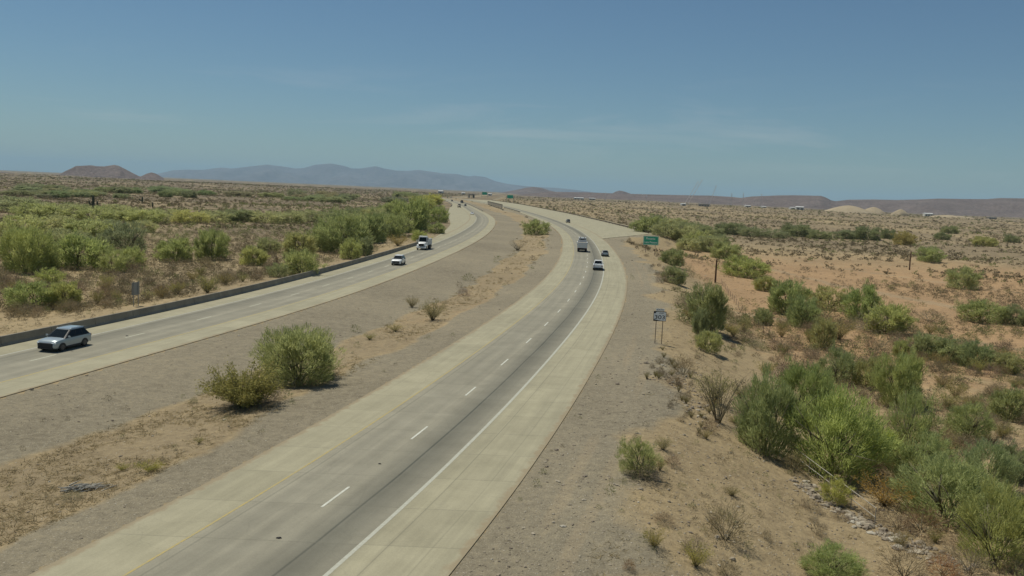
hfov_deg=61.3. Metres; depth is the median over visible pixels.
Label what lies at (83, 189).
palo verde tree
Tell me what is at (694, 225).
palo verde tree
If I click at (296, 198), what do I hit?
palo verde tree
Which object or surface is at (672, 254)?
palo verde tree
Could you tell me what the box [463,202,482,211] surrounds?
concrete barrier
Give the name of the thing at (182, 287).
creosote bush
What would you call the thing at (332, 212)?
palo verde tree
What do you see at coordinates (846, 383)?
dry shrub
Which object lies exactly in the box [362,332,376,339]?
creosote bush
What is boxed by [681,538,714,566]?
creosote bush
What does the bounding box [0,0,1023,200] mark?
sky
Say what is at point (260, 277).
dry shrub
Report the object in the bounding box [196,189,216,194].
palo verde tree
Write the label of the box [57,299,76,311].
dry shrub
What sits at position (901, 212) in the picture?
sand mound
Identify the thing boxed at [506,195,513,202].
overhead sign
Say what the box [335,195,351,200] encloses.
palo verde tree
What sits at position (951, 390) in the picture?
creosote bush
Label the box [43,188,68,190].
palo verde tree
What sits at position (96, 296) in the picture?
creosote bush
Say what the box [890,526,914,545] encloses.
creosote bush
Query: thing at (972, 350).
palo verde tree
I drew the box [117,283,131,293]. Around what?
dry shrub
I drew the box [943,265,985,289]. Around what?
palo verde tree
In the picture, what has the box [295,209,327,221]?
palo verde tree
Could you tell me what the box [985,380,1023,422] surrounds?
palo verde tree
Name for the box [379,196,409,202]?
palo verde tree
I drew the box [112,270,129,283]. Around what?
dry shrub
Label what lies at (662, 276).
dry shrub
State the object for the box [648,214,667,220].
palo verde tree
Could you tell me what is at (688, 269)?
dry shrub
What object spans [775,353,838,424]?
palo verde tree
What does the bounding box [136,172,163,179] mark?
hill
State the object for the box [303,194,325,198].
palo verde tree
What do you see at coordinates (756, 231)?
palo verde tree
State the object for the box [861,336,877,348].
dry shrub
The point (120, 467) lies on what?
creosote bush
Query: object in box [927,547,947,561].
dry shrub
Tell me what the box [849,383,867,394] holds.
dry shrub
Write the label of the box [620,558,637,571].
dry shrub
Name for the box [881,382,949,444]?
palo verde tree
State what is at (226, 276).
dry shrub
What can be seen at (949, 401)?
dry shrub
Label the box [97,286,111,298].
dry shrub
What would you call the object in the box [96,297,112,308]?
dry shrub
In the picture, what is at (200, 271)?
creosote bush
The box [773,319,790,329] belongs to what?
creosote bush
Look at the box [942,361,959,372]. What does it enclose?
dry shrub
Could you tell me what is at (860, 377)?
palo verde tree
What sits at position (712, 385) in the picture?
creosote bush
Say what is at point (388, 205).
palo verde tree
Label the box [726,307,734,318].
dry shrub
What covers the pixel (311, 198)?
palo verde tree
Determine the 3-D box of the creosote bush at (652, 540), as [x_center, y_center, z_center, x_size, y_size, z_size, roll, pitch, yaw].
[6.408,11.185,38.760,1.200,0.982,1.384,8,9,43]
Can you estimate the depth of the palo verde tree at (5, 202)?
329.36 m
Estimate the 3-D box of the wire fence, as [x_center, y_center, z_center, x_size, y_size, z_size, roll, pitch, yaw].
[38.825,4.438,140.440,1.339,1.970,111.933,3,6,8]
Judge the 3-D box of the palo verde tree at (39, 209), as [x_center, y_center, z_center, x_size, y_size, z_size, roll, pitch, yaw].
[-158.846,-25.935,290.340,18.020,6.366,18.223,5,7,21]
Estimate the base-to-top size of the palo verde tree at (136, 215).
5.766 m
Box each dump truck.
[416,235,431,249]
[576,237,587,251]
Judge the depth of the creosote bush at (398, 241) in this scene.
227.25 m
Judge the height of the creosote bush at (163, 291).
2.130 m
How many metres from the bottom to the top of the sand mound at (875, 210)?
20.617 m
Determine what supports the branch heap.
on the ground at (160, 382)
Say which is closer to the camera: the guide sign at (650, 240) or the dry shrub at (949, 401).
the dry shrub at (949, 401)
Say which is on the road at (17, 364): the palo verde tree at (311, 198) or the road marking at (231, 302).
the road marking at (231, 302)
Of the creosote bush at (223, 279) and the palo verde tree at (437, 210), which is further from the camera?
the palo verde tree at (437, 210)
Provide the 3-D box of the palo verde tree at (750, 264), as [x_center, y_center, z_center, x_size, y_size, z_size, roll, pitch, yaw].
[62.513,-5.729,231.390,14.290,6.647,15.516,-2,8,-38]
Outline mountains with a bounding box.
[158,164,594,192]
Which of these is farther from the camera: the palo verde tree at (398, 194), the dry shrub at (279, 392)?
the palo verde tree at (398, 194)
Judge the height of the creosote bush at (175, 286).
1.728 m
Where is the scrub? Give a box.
[0,173,1023,575]
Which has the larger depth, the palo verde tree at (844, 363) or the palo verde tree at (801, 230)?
the palo verde tree at (801, 230)
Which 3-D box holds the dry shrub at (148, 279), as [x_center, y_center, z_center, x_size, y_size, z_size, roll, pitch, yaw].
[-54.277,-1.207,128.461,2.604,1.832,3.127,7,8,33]
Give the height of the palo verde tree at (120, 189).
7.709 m
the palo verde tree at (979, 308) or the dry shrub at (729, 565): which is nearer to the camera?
the dry shrub at (729, 565)
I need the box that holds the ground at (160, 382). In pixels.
[0,170,1023,575]
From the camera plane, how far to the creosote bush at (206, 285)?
117.57 m
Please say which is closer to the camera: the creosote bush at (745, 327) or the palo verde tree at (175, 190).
the creosote bush at (745, 327)
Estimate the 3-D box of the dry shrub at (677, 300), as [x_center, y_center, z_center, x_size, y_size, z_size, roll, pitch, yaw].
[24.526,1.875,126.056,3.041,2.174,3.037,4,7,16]
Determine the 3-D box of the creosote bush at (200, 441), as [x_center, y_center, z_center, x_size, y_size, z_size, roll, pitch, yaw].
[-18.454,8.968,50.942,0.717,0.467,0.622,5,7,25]
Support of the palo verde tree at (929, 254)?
on the ground at (160, 382)
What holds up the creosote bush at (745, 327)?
on the ground at (160, 382)
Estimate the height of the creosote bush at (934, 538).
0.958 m
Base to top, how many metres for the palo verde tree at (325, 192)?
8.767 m
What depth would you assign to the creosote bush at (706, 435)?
58.56 m
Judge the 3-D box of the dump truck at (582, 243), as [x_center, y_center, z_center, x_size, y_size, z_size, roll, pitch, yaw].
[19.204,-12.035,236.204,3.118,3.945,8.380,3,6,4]
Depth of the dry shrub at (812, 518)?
49.70 m
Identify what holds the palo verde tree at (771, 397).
on the ground at (160, 382)
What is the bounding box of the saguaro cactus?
[88,195,97,206]
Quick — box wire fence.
[721,280,832,389]
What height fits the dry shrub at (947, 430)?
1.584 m
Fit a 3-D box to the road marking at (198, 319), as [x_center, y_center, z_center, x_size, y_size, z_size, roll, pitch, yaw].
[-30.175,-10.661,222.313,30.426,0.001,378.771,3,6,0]
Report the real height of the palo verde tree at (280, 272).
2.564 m
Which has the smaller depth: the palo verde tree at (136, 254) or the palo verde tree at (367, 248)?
the palo verde tree at (136, 254)
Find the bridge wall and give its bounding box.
[488,201,502,208]
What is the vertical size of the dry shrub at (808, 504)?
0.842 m
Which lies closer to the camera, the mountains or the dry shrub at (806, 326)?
the dry shrub at (806, 326)
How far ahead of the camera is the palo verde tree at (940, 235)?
620.18 m
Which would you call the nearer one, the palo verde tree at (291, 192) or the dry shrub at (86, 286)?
the dry shrub at (86, 286)
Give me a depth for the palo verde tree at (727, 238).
385.97 m
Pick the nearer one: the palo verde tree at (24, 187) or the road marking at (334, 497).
the road marking at (334, 497)
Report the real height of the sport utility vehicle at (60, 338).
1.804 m
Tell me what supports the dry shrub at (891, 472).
on the ground at (160, 382)
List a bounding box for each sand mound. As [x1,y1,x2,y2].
[825,205,873,213]
[865,207,886,214]
[891,209,909,215]
[931,215,963,217]
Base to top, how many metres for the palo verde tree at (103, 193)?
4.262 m
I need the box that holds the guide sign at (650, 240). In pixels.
[643,236,658,254]
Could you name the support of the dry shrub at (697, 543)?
on the ground at (160, 382)
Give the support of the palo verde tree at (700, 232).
on the ground at (160, 382)
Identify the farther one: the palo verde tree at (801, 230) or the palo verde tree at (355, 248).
the palo verde tree at (801, 230)
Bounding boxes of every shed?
[698,203,709,206]
[795,206,803,209]
[923,213,932,215]
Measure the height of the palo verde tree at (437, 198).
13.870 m
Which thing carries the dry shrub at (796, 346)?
on the ground at (160, 382)
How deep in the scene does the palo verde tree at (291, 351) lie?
67.49 m
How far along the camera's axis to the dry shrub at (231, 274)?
134.55 m
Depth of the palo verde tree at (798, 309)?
132.11 m
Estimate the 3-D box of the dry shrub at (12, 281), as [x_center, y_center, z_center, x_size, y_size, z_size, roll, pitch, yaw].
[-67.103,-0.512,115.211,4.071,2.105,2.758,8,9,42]
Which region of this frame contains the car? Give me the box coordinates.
[600,250,608,256]
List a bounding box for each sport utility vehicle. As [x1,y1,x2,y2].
[37,324,90,350]
[391,254,405,264]
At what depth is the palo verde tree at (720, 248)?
313.71 m
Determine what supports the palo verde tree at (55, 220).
on the ground at (160, 382)
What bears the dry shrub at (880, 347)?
on the ground at (160, 382)
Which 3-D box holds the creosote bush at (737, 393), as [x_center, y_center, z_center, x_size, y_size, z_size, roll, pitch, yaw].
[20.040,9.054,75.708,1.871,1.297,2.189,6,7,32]
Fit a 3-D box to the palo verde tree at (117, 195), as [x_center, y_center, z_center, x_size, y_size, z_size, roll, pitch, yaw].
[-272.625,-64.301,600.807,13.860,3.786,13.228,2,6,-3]
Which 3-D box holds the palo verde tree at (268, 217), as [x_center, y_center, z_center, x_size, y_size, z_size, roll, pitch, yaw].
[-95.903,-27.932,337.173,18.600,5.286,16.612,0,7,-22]
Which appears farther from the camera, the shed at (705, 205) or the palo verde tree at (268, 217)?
the shed at (705, 205)
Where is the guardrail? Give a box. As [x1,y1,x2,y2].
[494,200,648,233]
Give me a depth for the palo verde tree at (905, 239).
492.12 m
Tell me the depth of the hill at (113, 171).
4643.88 m
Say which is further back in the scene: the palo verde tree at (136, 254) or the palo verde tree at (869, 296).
the palo verde tree at (136, 254)
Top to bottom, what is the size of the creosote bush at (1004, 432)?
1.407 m
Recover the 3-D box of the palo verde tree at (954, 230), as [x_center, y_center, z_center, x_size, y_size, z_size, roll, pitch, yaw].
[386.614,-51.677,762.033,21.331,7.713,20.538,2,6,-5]
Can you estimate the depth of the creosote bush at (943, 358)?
104.02 m
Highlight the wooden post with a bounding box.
[714,259,718,282]
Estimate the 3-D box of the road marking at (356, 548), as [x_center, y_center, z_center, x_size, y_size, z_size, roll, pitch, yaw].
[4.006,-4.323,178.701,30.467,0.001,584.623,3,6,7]
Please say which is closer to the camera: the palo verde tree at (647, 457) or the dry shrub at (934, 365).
the palo verde tree at (647, 457)
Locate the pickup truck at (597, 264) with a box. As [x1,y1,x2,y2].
[592,260,603,269]
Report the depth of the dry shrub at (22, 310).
96.83 m
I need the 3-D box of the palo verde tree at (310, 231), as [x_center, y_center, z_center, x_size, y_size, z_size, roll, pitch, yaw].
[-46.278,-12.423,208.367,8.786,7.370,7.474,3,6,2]
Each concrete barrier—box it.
[0,242,417,346]
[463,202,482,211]
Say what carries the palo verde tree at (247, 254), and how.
on the ground at (160, 382)
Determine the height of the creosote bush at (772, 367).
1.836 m
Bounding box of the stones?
[9,249,978,575]
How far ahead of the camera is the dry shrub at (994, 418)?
75.19 m
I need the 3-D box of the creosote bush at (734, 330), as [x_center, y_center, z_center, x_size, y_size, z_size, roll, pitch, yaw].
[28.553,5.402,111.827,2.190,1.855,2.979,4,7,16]
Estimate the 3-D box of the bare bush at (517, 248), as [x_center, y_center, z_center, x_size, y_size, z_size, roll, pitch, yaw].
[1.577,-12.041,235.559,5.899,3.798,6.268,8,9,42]
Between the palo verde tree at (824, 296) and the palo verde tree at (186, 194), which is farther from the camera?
the palo verde tree at (186, 194)
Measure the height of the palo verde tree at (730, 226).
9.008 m
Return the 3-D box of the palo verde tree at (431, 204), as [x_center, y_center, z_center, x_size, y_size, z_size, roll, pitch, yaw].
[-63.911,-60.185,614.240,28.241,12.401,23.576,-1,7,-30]
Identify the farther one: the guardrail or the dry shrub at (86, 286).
the guardrail
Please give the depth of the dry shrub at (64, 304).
98.80 m
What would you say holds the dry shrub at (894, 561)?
on the ground at (160, 382)
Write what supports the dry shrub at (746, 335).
on the ground at (160, 382)
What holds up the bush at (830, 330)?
on the ground at (160, 382)
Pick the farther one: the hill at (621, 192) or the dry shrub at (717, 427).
the hill at (621, 192)
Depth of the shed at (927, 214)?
2330.23 m
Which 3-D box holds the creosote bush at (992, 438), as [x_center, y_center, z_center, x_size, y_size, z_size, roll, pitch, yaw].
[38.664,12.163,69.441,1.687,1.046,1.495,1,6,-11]
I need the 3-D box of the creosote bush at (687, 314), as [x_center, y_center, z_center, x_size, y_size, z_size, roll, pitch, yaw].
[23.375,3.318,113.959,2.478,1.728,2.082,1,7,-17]
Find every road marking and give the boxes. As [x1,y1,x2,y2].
[0,220,475,355]
[0,225,487,382]
[30,244,445,360]
[123,227,573,575]
[321,233,587,506]
[323,226,603,575]
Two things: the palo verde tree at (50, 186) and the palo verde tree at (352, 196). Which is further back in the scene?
the palo verde tree at (352, 196)
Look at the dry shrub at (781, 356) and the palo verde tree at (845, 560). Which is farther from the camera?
the dry shrub at (781, 356)
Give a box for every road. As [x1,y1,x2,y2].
[0,198,495,397]
[28,199,647,575]
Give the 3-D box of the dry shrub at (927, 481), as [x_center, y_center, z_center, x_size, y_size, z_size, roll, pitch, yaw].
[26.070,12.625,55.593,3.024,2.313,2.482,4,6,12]
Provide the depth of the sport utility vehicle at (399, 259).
170.15 m
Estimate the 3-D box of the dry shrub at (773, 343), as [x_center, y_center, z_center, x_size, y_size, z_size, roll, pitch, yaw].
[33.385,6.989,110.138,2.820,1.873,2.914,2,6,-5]
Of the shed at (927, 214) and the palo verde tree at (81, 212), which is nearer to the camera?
the palo verde tree at (81, 212)
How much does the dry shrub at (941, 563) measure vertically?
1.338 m
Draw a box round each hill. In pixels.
[54,165,139,178]
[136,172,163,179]
[502,187,553,193]
[520,192,1023,217]
[614,191,629,193]
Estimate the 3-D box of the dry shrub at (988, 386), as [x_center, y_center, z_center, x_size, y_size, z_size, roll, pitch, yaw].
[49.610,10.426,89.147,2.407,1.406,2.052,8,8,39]
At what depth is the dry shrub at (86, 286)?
121.24 m
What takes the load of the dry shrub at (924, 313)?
on the ground at (160, 382)
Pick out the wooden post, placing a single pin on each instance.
(715, 271)
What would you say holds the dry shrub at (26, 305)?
on the ground at (160, 382)
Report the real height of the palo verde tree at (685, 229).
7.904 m
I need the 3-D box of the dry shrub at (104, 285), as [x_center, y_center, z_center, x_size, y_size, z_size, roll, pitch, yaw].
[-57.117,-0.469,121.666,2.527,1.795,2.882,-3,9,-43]
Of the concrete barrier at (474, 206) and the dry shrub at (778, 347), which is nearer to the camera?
the dry shrub at (778, 347)
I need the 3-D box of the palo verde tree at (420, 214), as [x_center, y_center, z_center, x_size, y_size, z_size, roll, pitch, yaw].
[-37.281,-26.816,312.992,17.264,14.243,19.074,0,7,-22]
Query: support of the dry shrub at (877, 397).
on the ground at (160, 382)
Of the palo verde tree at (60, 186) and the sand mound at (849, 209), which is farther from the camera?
the sand mound at (849, 209)
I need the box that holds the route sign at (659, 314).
[653,308,665,343]
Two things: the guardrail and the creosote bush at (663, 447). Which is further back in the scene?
the guardrail
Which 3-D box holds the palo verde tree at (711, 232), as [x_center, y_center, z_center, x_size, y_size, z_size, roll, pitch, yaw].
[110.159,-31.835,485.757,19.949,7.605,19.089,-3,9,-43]
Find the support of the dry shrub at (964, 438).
on the ground at (160, 382)
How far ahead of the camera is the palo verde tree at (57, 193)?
566.89 m
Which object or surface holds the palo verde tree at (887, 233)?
on the ground at (160, 382)
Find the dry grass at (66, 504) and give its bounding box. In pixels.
[0,226,1023,575]
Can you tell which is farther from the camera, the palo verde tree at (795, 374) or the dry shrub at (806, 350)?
the dry shrub at (806, 350)
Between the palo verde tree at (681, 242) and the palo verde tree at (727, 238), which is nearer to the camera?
the palo verde tree at (681, 242)
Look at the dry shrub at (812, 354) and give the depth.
105.17 m
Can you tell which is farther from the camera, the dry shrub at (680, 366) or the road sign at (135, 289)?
the road sign at (135, 289)
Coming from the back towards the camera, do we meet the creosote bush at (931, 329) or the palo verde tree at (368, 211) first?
the palo verde tree at (368, 211)
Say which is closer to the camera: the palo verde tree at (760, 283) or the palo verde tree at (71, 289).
the palo verde tree at (71, 289)
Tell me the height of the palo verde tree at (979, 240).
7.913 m
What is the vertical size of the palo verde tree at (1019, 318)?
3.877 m
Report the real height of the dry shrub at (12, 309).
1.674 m
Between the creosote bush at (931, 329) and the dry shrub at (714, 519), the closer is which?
the dry shrub at (714, 519)
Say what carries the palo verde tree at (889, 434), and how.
on the ground at (160, 382)
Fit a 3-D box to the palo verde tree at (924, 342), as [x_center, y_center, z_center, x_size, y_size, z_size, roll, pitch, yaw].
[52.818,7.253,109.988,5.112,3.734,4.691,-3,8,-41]
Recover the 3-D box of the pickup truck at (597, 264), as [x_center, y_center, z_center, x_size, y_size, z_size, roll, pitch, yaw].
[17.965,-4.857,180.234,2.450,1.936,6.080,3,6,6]
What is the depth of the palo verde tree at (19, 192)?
576.81 m
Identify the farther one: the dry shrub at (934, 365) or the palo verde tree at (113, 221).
the palo verde tree at (113, 221)
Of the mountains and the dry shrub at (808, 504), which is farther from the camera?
the mountains
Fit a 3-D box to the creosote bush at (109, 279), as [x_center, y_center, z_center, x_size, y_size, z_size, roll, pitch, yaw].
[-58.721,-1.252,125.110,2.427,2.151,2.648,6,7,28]
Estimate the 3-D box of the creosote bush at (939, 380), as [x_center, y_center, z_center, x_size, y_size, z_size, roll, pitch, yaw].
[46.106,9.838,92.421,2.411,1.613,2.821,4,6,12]
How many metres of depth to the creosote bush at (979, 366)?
100.97 m
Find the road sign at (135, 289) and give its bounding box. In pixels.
[132,281,139,306]
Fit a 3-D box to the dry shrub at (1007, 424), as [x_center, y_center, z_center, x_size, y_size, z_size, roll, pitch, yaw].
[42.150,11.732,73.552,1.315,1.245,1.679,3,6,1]
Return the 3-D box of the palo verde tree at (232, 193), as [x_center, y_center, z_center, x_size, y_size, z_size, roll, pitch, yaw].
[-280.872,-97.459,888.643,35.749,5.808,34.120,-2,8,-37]
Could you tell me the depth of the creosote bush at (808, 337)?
118.88 m
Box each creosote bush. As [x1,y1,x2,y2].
[41,299,63,307]
[88,288,107,303]
[99,273,115,282]
[111,291,122,299]
[114,461,129,469]
[133,458,165,470]
[140,290,155,299]
[153,283,173,297]
[167,284,180,293]
[170,281,185,293]
[185,270,199,279]
[194,273,219,292]
[194,436,204,443]
[195,266,206,275]
[195,357,291,408]
[217,272,235,284]
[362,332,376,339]
[386,324,403,330]
[389,233,410,245]
[406,295,419,306]
[418,297,446,319]
[643,525,670,546]
[654,459,667,470]
[655,436,674,449]
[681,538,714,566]
[684,310,691,318]
[690,371,739,402]
[699,429,711,438]
[706,396,724,405]
[722,486,741,495]
[726,325,740,335]
[728,414,742,422]
[733,383,747,397]
[739,322,752,330]
[758,360,777,373]
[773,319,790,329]
[774,326,788,336]
[802,328,813,341]
[825,315,858,339]
[851,469,925,506]
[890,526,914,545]
[922,323,937,333]
[926,524,948,542]
[928,352,951,365]
[931,370,955,386]
[933,390,960,407]
[937,440,957,451]
[944,380,972,395]
[957,393,980,407]
[966,357,991,372]
[983,432,1001,442]
[995,423,1013,436]
[1005,376,1023,387]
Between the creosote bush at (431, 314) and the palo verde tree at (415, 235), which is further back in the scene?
the palo verde tree at (415, 235)
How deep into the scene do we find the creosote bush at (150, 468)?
45.90 m
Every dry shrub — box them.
[0,268,11,279]
[0,278,20,289]
[1,303,21,316]
[2,271,20,284]
[3,301,25,314]
[14,304,34,316]
[20,301,35,312]
[30,303,47,317]
[46,297,75,312]
[57,267,70,278]
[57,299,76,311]
[59,489,84,501]
[70,276,92,290]
[74,300,92,311]
[76,281,88,291]
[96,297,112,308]
[97,278,112,289]
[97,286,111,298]
[101,295,117,305]
[102,284,119,296]
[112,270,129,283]
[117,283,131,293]
[123,259,136,270]
[138,275,157,284]
[155,279,167,286]
[168,278,184,287]
[199,255,213,265]
[217,269,237,279]
[219,270,235,282]
[237,263,253,273]
[248,268,262,279]
[259,380,288,401]
[457,287,470,295]
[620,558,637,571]
[623,462,668,487]
[651,511,675,526]
[654,271,668,282]
[664,452,681,466]
[665,353,699,374]
[665,372,686,386]
[672,294,687,307]
[677,390,692,399]
[679,533,708,557]
[681,262,695,277]
[699,498,755,550]
[702,415,720,432]
[710,513,721,525]
[712,557,741,575]
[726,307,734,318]
[727,333,740,340]
[739,327,756,342]
[746,339,764,349]
[762,530,772,539]
[765,337,781,350]
[769,363,784,376]
[772,350,792,364]
[773,339,794,354]
[778,450,811,474]
[787,341,803,349]
[788,332,805,343]
[797,322,811,333]
[798,496,825,512]
[801,349,820,360]
[801,355,817,367]
[802,348,817,357]
[809,514,818,524]
[809,526,830,538]
[830,509,850,521]
[836,378,855,388]
[842,318,856,328]
[844,310,900,335]
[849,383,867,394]
[855,503,887,521]
[858,385,882,406]
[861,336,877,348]
[867,457,887,472]
[870,338,892,352]
[874,537,934,575]
[876,464,897,477]
[876,510,924,534]
[885,330,904,340]
[888,502,954,540]
[901,324,916,336]
[901,473,937,499]
[909,310,950,323]
[916,350,929,361]
[917,535,935,546]
[925,553,964,575]
[926,357,947,371]
[926,402,951,422]
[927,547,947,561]
[930,374,949,384]
[936,422,957,439]
[938,398,959,410]
[940,541,958,555]
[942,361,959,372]
[942,529,968,548]
[943,545,1004,575]
[947,431,977,448]
[951,437,964,447]
[952,387,970,402]
[962,365,979,376]
[967,391,989,408]
[979,383,1000,393]
[980,361,1001,377]
[982,411,1001,425]
[987,381,1014,391]
[988,434,1023,453]
[992,425,1011,436]
[993,363,1012,375]
[994,552,1023,575]
[995,340,1014,352]
[1001,419,1015,432]
[1013,411,1023,425]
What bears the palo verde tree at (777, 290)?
on the ground at (160, 382)
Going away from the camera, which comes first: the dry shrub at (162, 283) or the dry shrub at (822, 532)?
the dry shrub at (822, 532)
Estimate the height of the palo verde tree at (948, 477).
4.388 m
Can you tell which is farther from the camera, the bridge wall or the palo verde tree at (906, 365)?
the bridge wall
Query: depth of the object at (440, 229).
296.31 m
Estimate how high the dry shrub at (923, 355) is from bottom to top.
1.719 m
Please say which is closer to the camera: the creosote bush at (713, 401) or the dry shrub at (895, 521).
the dry shrub at (895, 521)
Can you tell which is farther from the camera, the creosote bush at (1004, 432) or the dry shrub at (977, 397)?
the dry shrub at (977, 397)
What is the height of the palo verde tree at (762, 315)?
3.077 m
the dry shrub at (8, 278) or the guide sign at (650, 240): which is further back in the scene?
the guide sign at (650, 240)
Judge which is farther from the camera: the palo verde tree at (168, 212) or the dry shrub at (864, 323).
the palo verde tree at (168, 212)
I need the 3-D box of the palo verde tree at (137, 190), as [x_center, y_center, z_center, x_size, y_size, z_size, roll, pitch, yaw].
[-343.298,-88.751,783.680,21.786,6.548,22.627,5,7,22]
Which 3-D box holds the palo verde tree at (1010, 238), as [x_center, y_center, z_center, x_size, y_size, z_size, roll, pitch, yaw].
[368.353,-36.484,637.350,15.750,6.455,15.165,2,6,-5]
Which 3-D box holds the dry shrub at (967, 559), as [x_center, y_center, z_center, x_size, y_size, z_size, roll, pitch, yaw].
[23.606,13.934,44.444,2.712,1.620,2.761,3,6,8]
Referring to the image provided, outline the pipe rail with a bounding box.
[782,445,876,524]
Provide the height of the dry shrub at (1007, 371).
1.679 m
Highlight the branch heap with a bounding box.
[58,480,115,492]
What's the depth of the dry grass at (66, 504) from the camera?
48.29 m
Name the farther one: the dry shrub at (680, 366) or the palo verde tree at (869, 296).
the palo verde tree at (869, 296)
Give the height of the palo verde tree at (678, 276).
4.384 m
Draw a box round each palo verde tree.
[0,189,35,195]
[0,195,48,211]
[0,214,51,235]
[0,219,60,272]
[1,280,58,309]
[6,201,70,218]
[11,185,44,190]
[28,211,80,231]
[29,240,60,270]
[31,266,69,283]
[32,193,60,197]
[35,190,73,197]
[40,189,72,196]
[41,183,65,188]
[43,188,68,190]
[43,201,93,218]
[43,227,86,242]
[43,279,83,307]
[49,185,70,189]
[55,227,114,268]
[58,217,118,237]
[64,204,125,219]
[67,189,98,196]
[71,188,96,190]
[71,192,91,197]
[80,232,113,248]
[86,191,106,195]
[86,203,142,217]
[91,248,136,272]
[92,186,117,192]
[95,218,131,231]
[98,220,148,250]
[110,186,133,193]
[112,193,130,197]
[115,208,171,223]
[119,245,148,265]
[124,187,142,193]
[127,219,159,231]
[144,185,177,191]
[150,234,197,261]
[151,207,180,220]
[156,190,174,196]
[164,188,189,195]
[169,209,222,223]
[180,190,196,197]
[191,226,231,259]
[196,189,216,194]
[201,210,236,221]
[218,208,255,221]
[222,190,255,195]
[238,244,270,265]
[243,210,288,222]
[246,322,347,387]
[253,236,282,252]
[257,192,285,196]
[265,262,291,276]
[271,210,307,222]
[279,228,319,254]
[279,247,328,274]
[280,196,304,200]
[286,188,308,194]
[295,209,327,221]
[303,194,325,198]
[305,196,326,200]
[306,222,332,250]
[309,206,373,252]
[313,196,349,202]
[315,190,338,195]
[316,208,352,219]
[335,194,356,199]
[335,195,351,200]
[338,237,363,259]
[345,206,370,214]
[351,207,391,242]
[357,236,374,255]
[360,207,388,217]
[376,199,411,213]
[378,209,413,237]
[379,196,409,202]
[387,196,431,232]
[392,191,415,196]
[408,195,445,209]
[410,230,432,240]
[423,193,445,204]
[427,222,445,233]
[429,205,449,222]
[519,218,551,234]
[615,434,666,476]
[628,213,668,232]
[646,220,682,236]
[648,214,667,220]
[657,247,687,266]
[660,264,688,284]
[666,217,689,227]
[666,224,701,239]
[675,237,700,250]
[676,221,712,231]
[684,229,712,244]
[685,278,730,330]
[691,304,710,333]
[692,225,726,235]
[694,235,725,251]
[694,329,725,353]
[707,237,745,258]
[709,233,733,244]
[712,221,746,234]
[714,253,774,278]
[730,360,818,460]
[737,226,769,236]
[751,272,774,290]
[751,306,779,324]
[760,228,791,237]
[767,278,812,313]
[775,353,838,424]
[776,221,815,236]
[779,381,907,485]
[781,222,793,228]
[784,292,823,327]
[796,537,869,575]
[806,229,841,238]
[806,284,845,310]
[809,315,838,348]
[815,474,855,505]
[816,338,861,384]
[828,229,857,238]
[839,278,882,319]
[846,351,883,389]
[854,226,884,239]
[856,416,907,465]
[861,299,919,333]
[865,343,929,408]
[873,429,971,491]
[880,228,896,238]
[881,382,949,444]
[883,451,1023,532]
[890,231,921,245]
[891,338,912,356]
[907,330,942,358]
[912,245,947,262]
[928,334,974,363]
[932,231,951,239]
[935,225,959,233]
[940,392,998,442]
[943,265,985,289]
[951,437,1023,487]
[953,298,1011,323]
[953,462,1023,572]
[957,339,1008,368]
[968,234,999,246]
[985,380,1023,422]
[991,351,1023,373]
[994,436,1023,483]
[999,303,1023,325]
[1002,234,1020,242]
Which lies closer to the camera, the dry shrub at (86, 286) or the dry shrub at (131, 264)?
the dry shrub at (86, 286)
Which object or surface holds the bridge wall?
on the ground at (160, 382)
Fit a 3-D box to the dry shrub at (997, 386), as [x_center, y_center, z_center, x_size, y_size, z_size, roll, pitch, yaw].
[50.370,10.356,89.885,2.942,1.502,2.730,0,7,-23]
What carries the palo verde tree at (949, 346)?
on the ground at (160, 382)
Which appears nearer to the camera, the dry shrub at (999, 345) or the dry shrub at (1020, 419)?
the dry shrub at (1020, 419)
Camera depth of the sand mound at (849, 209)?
2251.28 m
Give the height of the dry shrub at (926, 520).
1.895 m
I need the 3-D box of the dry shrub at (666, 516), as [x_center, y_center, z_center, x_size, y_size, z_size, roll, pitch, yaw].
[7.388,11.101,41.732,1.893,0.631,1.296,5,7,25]
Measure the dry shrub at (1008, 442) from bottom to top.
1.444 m
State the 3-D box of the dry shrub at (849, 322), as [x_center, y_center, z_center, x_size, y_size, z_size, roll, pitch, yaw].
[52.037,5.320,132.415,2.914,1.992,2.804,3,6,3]
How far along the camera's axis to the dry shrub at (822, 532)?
47.41 m
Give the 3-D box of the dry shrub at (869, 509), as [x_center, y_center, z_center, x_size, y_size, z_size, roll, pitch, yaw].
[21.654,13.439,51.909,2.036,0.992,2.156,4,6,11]
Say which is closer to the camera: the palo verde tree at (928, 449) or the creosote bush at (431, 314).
the palo verde tree at (928, 449)
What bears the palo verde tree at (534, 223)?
on the ground at (160, 382)
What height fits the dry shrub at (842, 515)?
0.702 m
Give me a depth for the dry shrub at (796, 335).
116.54 m
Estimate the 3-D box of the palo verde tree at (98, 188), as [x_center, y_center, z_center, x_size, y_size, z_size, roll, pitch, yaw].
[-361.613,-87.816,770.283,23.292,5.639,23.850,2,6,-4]
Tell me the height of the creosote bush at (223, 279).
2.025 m
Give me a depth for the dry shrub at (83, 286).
117.60 m
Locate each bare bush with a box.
[509,239,530,249]
[689,366,751,422]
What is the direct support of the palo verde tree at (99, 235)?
on the ground at (160, 382)

